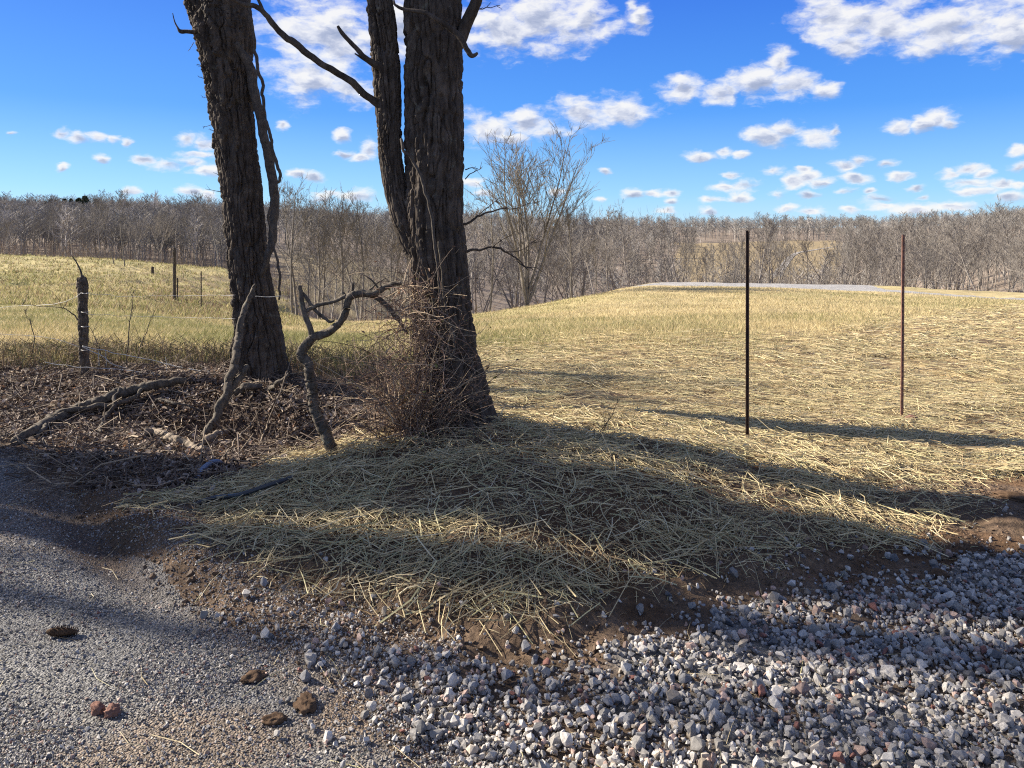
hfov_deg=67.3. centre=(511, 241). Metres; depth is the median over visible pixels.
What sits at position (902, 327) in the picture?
steel fence post
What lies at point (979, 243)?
bare tree
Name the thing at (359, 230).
bare tree
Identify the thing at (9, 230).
bare tree
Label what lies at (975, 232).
bare tree
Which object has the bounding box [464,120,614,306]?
bare tree
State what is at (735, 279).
bare tree
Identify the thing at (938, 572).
dirt clod
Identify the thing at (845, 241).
bare tree
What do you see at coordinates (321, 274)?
bare tree
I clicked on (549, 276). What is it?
bare tree
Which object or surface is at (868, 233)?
bare tree
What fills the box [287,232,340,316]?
bare tree
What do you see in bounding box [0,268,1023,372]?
grass
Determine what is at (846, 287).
gravel lane
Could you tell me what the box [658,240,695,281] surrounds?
bare tree
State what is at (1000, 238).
bare tree
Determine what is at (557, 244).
bare tree
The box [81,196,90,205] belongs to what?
pine tree
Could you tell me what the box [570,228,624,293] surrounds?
bare tree
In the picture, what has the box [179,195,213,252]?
bare tree
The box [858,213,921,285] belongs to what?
bare tree
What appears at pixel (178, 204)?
bare tree
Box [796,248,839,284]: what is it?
bare tree
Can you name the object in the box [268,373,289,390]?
fallen branch
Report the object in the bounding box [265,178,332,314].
bare tree
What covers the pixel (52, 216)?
bare tree
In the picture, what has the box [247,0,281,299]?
climbing vine
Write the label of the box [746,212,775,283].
bare tree
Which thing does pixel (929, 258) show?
bare tree
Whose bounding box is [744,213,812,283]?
bare tree
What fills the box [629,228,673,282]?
bare tree
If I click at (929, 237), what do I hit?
bare tree
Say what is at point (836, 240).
bare tree
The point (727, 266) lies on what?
bare tree
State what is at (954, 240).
bare tree
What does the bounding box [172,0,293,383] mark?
roadside tree
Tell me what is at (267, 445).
fallen twigs
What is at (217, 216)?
bare tree
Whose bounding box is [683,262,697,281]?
bare tree
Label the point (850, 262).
bare tree
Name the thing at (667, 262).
bare tree
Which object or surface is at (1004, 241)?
bare tree
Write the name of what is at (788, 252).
bare tree
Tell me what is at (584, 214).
bare tree
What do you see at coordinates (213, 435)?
fallen branch
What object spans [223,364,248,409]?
leaning branch
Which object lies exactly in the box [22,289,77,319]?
dry stalk
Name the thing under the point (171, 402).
fallen branch
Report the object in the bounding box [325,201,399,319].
bare tree
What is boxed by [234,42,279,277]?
climbing vine
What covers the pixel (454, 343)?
climbing vine
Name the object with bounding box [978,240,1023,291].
bare tree
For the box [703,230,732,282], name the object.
bare tree
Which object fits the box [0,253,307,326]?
pasture tussocks
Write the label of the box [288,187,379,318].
bare tree
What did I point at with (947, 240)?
bare tree
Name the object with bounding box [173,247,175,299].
fence post
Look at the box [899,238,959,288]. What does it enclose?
bare tree
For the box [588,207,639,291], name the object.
bare tree
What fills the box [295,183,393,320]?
bare tree
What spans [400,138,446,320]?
climbing vine
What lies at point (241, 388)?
rock
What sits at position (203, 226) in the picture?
bare tree
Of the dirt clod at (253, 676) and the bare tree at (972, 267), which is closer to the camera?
the dirt clod at (253, 676)
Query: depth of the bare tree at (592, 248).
53.30 m
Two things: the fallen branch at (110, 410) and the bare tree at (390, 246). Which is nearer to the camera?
the fallen branch at (110, 410)
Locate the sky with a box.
[0,0,1023,227]
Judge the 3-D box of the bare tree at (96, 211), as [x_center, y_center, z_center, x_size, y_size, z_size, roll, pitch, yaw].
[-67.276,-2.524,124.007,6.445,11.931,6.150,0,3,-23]
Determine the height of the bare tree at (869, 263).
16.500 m
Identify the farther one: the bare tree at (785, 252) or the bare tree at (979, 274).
the bare tree at (979, 274)
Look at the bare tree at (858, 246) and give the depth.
64.95 m
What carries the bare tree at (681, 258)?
on the ground at (662, 611)
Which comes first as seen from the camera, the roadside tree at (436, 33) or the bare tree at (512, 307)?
the roadside tree at (436, 33)
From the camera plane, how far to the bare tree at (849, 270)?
103.03 m
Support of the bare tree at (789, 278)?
on the ground at (662, 611)
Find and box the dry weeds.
[0,332,409,390]
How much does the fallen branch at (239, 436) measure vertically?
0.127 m
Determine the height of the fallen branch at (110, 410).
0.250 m
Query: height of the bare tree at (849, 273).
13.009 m
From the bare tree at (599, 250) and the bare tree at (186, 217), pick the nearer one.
the bare tree at (599, 250)
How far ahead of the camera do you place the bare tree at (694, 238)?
64.45 m
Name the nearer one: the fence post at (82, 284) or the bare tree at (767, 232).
the fence post at (82, 284)
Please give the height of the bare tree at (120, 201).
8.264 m
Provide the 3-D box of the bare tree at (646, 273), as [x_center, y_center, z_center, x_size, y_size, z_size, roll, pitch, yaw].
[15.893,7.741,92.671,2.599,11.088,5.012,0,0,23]
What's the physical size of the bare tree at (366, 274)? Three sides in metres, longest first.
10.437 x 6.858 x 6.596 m
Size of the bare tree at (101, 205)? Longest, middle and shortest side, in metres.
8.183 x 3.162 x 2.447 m
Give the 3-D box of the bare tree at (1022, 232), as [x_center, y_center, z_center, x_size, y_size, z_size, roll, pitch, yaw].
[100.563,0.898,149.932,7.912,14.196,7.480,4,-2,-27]
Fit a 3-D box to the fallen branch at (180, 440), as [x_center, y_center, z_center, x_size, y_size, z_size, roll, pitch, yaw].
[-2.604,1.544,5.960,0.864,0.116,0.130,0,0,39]
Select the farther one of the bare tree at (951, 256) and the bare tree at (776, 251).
the bare tree at (951, 256)
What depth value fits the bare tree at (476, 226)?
86.03 m
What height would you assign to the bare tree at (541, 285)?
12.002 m
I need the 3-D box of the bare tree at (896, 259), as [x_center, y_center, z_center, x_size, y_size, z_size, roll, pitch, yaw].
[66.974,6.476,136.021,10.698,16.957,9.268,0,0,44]
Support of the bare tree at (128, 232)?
on the ground at (662, 611)
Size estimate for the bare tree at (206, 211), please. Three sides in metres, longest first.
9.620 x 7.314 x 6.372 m
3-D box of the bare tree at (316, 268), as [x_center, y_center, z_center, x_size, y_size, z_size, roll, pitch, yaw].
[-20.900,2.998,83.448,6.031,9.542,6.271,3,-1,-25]
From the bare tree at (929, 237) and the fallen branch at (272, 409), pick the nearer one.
the fallen branch at (272, 409)
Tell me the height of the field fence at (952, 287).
1.741 m
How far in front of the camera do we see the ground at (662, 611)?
4.18 m
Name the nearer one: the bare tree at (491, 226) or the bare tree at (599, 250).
the bare tree at (491, 226)
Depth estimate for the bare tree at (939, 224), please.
116.46 m
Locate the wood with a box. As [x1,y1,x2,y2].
[0,188,1023,305]
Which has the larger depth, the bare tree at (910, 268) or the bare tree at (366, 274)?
the bare tree at (910, 268)
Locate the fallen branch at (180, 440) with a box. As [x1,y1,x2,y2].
[144,428,206,449]
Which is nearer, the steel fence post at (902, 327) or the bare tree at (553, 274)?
the steel fence post at (902, 327)
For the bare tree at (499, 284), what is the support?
on the ground at (662, 611)
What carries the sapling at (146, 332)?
on the ground at (662, 611)
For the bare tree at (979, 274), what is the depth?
110.08 m
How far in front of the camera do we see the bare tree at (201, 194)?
126.18 m
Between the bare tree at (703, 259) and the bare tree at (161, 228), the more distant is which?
the bare tree at (161, 228)
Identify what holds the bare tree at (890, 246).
on the ground at (662, 611)
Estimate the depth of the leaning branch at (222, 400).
7.10 m
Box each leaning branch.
[200,284,256,438]
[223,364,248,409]
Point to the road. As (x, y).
(93, 551)
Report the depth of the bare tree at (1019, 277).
81.42 m
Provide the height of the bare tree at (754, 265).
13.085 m
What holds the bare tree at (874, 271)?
on the ground at (662, 611)
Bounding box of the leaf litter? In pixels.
[0,359,398,498]
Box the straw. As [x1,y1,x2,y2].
[0,303,1023,767]
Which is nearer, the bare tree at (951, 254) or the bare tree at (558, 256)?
the bare tree at (558, 256)
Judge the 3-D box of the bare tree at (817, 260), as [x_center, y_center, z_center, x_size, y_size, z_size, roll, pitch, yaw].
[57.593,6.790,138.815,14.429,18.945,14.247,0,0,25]
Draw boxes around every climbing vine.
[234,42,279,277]
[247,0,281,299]
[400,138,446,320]
[432,241,455,371]
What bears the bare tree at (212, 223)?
on the ground at (662, 611)
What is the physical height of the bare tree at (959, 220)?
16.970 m
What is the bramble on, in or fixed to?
on the ground at (662, 611)
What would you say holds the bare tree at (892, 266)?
on the ground at (662, 611)
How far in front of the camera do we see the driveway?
2.77 m
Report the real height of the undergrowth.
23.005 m
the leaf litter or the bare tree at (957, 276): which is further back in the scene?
the bare tree at (957, 276)
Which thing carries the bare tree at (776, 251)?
on the ground at (662, 611)
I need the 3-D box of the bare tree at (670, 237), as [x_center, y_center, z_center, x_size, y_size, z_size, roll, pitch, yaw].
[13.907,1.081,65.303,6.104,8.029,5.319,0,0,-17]
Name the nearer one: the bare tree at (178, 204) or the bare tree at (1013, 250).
the bare tree at (1013, 250)
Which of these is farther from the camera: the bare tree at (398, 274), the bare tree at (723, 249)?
the bare tree at (723, 249)
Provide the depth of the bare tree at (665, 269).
115.46 m
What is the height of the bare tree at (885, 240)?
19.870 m
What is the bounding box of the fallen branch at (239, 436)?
[222,412,257,459]
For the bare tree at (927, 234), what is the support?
on the ground at (662, 611)
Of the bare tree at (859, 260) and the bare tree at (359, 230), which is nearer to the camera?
the bare tree at (359, 230)
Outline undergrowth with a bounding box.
[0,236,1023,320]
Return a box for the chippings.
[0,426,593,767]
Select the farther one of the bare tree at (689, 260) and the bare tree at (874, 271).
the bare tree at (874, 271)
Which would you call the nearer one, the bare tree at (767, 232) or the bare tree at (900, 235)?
the bare tree at (767, 232)
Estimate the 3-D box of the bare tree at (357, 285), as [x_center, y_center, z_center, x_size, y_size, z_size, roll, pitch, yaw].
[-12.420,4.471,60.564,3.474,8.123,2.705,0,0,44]
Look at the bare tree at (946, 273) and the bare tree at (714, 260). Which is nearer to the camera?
the bare tree at (714, 260)
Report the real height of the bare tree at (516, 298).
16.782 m
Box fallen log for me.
[10,377,186,445]
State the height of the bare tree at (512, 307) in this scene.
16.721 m
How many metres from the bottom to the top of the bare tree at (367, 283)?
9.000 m
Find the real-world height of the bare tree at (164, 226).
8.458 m
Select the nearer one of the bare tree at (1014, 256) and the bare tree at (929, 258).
the bare tree at (929, 258)
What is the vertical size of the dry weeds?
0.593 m
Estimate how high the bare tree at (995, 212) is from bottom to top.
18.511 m
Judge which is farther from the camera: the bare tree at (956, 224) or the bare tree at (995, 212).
the bare tree at (956, 224)
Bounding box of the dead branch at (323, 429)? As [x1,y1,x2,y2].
[296,274,407,455]
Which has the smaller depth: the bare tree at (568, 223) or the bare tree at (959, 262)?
the bare tree at (568, 223)
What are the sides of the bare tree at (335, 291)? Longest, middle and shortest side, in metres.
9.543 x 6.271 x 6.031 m
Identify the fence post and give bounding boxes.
[71,255,89,376]
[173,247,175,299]
[200,271,201,305]
[745,230,748,434]
[900,235,904,415]
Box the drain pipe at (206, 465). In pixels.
[194,459,225,479]
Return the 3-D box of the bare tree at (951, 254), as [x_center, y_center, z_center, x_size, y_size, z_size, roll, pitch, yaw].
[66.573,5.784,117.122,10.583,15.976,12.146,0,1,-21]
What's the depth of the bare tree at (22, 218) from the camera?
129.99 m
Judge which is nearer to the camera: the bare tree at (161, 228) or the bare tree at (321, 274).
the bare tree at (321, 274)
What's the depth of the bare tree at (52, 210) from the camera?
130.02 m
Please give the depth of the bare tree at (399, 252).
47.66 m
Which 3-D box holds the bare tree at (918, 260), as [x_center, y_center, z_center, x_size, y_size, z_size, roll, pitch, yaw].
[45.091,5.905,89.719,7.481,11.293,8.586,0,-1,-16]
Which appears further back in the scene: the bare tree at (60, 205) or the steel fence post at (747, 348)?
the bare tree at (60, 205)
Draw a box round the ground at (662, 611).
[0,217,1023,678]
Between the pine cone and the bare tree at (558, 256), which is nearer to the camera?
the pine cone
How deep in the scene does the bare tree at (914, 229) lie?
136.59 m
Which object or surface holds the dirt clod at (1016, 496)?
on the ground at (662, 611)
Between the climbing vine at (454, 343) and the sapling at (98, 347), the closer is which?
the climbing vine at (454, 343)
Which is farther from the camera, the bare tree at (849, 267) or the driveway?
the bare tree at (849, 267)
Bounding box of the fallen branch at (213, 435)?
[197,428,236,445]
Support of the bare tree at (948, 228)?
on the ground at (662, 611)
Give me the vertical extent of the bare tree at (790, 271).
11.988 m
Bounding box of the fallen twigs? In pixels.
[0,350,498,504]
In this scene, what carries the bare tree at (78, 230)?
on the ground at (662, 611)
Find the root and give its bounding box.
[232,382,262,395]
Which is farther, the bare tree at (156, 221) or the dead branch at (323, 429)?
the bare tree at (156, 221)
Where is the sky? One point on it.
(735, 109)
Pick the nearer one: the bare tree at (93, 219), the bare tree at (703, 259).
the bare tree at (703, 259)
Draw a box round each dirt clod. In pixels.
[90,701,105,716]
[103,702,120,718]
[240,669,267,683]
[261,712,288,725]
[293,691,316,715]
[807,455,831,466]
[905,415,916,419]
[929,568,949,578]
[990,490,1023,502]
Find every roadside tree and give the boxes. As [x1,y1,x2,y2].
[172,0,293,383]
[231,0,543,432]
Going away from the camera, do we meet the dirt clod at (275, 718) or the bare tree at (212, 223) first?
the dirt clod at (275, 718)
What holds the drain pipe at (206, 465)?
on the ground at (662, 611)
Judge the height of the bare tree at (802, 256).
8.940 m
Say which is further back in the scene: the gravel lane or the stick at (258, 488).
the gravel lane
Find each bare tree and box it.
[0,218,19,252]
[2,213,26,254]
[6,202,40,240]
[30,216,53,254]
[40,196,82,255]
[41,199,74,255]
[43,193,62,246]
[45,209,55,255]
[48,215,80,255]
[58,213,87,249]
[68,209,106,253]
[74,194,113,257]
[76,189,112,257]
[78,219,100,246]
[94,190,114,264]
[110,189,143,265]
[113,217,149,256]
[125,201,142,257]
[134,207,177,262]
[137,209,177,262]
[154,205,170,262]
[158,197,195,264]
[171,191,217,265]
[171,213,208,265]
[172,204,195,257]
[174,210,197,265]
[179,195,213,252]
[191,198,223,266]
[192,214,216,266]
[197,217,222,265]
[211,204,223,226]
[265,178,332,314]
[266,173,333,314]
[278,196,370,319]
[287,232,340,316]
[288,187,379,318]
[294,235,339,304]
[294,242,357,319]
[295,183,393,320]
[295,241,352,313]
[299,251,330,313]
[303,187,376,311]
[323,187,397,320]
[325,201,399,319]
[327,237,402,320]
[335,231,363,292]
[339,251,367,319]
[349,257,386,320]
[360,195,398,307]
[361,220,409,315]
[361,240,406,309]
[364,229,409,307]
[372,185,477,266]
[374,235,401,319]
[377,218,405,316]
[380,218,408,273]
[386,223,403,318]
[463,201,507,313]
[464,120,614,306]
[465,184,521,311]
[466,219,563,308]
[466,239,488,289]
[467,240,518,311]
[483,221,547,307]
[498,241,535,306]
[503,237,601,303]
[521,221,581,300]
[530,213,617,298]
[530,220,574,303]
[530,233,607,297]
[533,191,610,298]
[534,238,582,291]
[536,245,564,302]
[541,241,571,297]
[544,193,599,297]
[558,215,584,296]
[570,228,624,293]
[581,199,659,286]
[581,235,612,293]
[584,205,677,289]
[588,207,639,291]
[596,237,642,287]
[598,229,676,289]
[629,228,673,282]
[635,208,700,280]
[636,261,654,283]
[646,231,703,281]
[651,247,683,281]
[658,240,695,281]
[665,230,693,281]
[669,235,702,281]
[680,232,697,281]
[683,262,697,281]
[684,231,699,281]
[686,250,714,281]
[687,244,719,281]
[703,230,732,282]
[704,241,722,281]
[710,217,790,283]
[719,244,735,282]
[720,216,788,282]
[722,261,770,283]
[726,235,769,282]
[728,239,755,282]
[728,240,745,282]
[728,240,749,282]
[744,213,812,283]
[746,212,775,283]
[750,266,782,283]
[761,238,796,283]
[767,258,805,283]
[771,242,800,283]
[773,236,794,282]
[773,237,798,283]
[788,225,813,283]
[788,229,869,284]
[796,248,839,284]
[805,265,836,284]
[814,227,846,283]
[817,225,884,284]
[818,254,862,284]
[828,243,849,283]
[830,215,895,284]
[831,260,861,284]
[834,226,854,284]
[840,247,852,277]
[841,230,880,284]
[844,229,894,284]
[844,246,856,284]
[847,216,921,285]
[850,240,897,282]
[855,244,924,285]
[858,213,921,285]
[859,248,909,285]
[860,218,929,285]
[861,229,948,286]
[861,249,882,285]
[862,233,925,286]
[862,246,887,283]
[866,225,936,286]
[870,217,943,285]
[875,211,938,287]
[884,217,957,286]
[894,253,929,286]
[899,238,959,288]
[900,218,983,281]
[900,219,970,288]
[902,216,964,283]
[906,229,979,289]
[906,239,943,287]
[906,242,977,289]
[907,209,977,288]
[913,229,943,269]
[916,223,996,287]
[916,226,993,289]
[921,208,987,289]
[932,219,999,290]
[933,216,1007,289]
[936,257,958,288]
[941,210,1011,285]
[946,216,1007,289]
[949,241,982,289]
[955,251,995,288]
[955,252,1001,290]
[963,228,1006,290]
[965,256,992,290]
[966,227,1013,290]
[970,219,1022,288]
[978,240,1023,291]
[979,231,1023,290]
[984,196,1023,283]
[989,215,1022,280]
[994,236,1023,282]
[996,234,1023,272]
[998,259,1023,289]
[1000,211,1023,246]
[1000,255,1023,291]
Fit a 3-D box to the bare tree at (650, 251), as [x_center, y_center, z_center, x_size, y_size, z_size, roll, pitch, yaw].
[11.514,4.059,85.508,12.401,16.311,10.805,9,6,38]
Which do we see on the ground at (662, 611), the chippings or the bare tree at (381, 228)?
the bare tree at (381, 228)
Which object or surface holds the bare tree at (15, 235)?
on the ground at (662, 611)
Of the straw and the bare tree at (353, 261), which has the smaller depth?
the straw
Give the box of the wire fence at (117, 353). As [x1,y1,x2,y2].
[0,292,280,374]
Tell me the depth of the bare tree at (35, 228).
110.63 m
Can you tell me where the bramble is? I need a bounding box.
[276,236,539,475]
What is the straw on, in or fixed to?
on the ground at (662, 611)
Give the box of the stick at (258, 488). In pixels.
[192,475,293,505]
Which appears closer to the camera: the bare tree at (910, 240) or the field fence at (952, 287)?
the field fence at (952, 287)
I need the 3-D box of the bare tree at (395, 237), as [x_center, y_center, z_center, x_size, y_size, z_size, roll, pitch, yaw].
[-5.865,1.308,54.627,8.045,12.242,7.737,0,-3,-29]
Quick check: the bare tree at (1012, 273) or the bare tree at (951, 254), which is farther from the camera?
the bare tree at (951, 254)
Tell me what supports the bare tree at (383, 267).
on the ground at (662, 611)
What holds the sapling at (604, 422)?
on the ground at (662, 611)
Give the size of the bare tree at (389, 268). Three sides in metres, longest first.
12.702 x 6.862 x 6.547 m
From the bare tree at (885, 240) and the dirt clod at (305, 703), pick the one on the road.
the dirt clod at (305, 703)
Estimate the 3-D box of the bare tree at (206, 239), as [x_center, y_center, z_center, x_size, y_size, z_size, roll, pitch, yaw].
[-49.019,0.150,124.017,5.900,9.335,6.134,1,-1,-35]
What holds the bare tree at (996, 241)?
on the ground at (662, 611)
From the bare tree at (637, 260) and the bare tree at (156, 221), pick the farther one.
the bare tree at (156, 221)
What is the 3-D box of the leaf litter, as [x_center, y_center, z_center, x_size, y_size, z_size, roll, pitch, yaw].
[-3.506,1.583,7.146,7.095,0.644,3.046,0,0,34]
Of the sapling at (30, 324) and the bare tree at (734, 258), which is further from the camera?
the bare tree at (734, 258)
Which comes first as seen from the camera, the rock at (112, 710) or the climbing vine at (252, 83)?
the rock at (112, 710)
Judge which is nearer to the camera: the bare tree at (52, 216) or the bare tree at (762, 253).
the bare tree at (762, 253)
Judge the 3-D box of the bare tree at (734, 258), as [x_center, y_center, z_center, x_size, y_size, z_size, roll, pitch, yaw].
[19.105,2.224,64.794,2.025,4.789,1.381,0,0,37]
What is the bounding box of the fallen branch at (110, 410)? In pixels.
[94,388,119,442]
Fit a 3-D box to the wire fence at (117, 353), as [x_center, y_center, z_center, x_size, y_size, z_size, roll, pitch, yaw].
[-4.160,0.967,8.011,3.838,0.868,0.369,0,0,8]
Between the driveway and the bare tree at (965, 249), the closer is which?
the driveway
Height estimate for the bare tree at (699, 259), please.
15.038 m
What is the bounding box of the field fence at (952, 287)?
[905,279,1021,292]
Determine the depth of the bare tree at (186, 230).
104.08 m
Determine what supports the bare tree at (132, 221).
on the ground at (662, 611)
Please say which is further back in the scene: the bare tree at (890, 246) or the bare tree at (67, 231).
the bare tree at (890, 246)
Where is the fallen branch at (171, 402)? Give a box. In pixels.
[151,398,207,414]
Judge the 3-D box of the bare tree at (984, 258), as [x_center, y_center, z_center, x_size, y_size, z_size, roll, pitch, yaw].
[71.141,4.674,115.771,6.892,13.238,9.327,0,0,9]
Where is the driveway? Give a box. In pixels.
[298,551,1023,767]
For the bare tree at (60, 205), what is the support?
on the ground at (662, 611)
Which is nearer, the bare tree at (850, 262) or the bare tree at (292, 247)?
the bare tree at (292, 247)
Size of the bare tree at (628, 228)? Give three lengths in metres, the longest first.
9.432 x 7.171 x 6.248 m
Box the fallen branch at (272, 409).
[258,371,286,452]
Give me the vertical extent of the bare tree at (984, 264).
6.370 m
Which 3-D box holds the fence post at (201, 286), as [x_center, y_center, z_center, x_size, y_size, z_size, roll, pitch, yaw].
[-17.555,2.764,43.412,0.078,2.189,0.078,0,0,0]
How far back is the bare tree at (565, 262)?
79.48 m
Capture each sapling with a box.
[21,306,34,353]
[90,304,105,367]
[120,278,138,364]
[134,302,157,358]
[593,399,619,441]
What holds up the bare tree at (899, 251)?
on the ground at (662, 611)
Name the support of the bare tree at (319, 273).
on the ground at (662, 611)
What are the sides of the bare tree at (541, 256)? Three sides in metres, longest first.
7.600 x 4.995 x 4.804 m
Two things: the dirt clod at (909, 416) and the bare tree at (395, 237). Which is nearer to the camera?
the dirt clod at (909, 416)
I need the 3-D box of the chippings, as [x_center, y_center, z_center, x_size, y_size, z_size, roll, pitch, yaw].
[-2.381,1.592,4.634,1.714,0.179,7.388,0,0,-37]
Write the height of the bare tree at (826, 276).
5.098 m
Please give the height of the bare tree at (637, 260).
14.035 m
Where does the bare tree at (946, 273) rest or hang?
on the ground at (662, 611)
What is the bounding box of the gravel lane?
[634,282,1023,299]
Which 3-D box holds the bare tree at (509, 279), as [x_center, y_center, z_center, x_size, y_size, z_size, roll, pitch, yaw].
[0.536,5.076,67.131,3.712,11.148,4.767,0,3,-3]
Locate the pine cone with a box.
[46,625,78,637]
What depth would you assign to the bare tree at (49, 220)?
105.62 m
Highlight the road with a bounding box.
[0,447,413,767]
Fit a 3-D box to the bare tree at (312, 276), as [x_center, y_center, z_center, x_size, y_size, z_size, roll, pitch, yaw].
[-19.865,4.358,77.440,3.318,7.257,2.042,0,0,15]
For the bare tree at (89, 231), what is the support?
on the ground at (662, 611)
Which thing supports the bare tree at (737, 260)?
on the ground at (662, 611)
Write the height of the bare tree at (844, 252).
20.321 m
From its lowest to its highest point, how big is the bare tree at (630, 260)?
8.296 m
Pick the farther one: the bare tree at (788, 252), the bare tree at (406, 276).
the bare tree at (788, 252)
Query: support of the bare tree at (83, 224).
on the ground at (662, 611)
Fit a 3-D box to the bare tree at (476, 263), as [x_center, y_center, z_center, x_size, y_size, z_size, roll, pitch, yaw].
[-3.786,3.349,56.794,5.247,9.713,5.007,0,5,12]
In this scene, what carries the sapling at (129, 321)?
on the ground at (662, 611)
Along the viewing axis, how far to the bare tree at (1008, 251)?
96.30 m
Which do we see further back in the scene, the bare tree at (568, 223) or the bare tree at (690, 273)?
the bare tree at (690, 273)
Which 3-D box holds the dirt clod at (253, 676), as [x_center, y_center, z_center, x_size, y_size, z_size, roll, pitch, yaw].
[-0.944,1.594,2.816,0.087,0.039,0.083,0,0,2]
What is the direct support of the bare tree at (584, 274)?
on the ground at (662, 611)
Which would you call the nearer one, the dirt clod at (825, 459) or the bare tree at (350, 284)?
the dirt clod at (825, 459)
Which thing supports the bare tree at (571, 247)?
on the ground at (662, 611)
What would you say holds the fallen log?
on the ground at (662, 611)
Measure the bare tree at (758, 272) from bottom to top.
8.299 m
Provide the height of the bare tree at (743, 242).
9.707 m
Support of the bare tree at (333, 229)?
on the ground at (662, 611)
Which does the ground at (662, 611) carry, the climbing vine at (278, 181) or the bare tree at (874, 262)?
the bare tree at (874, 262)

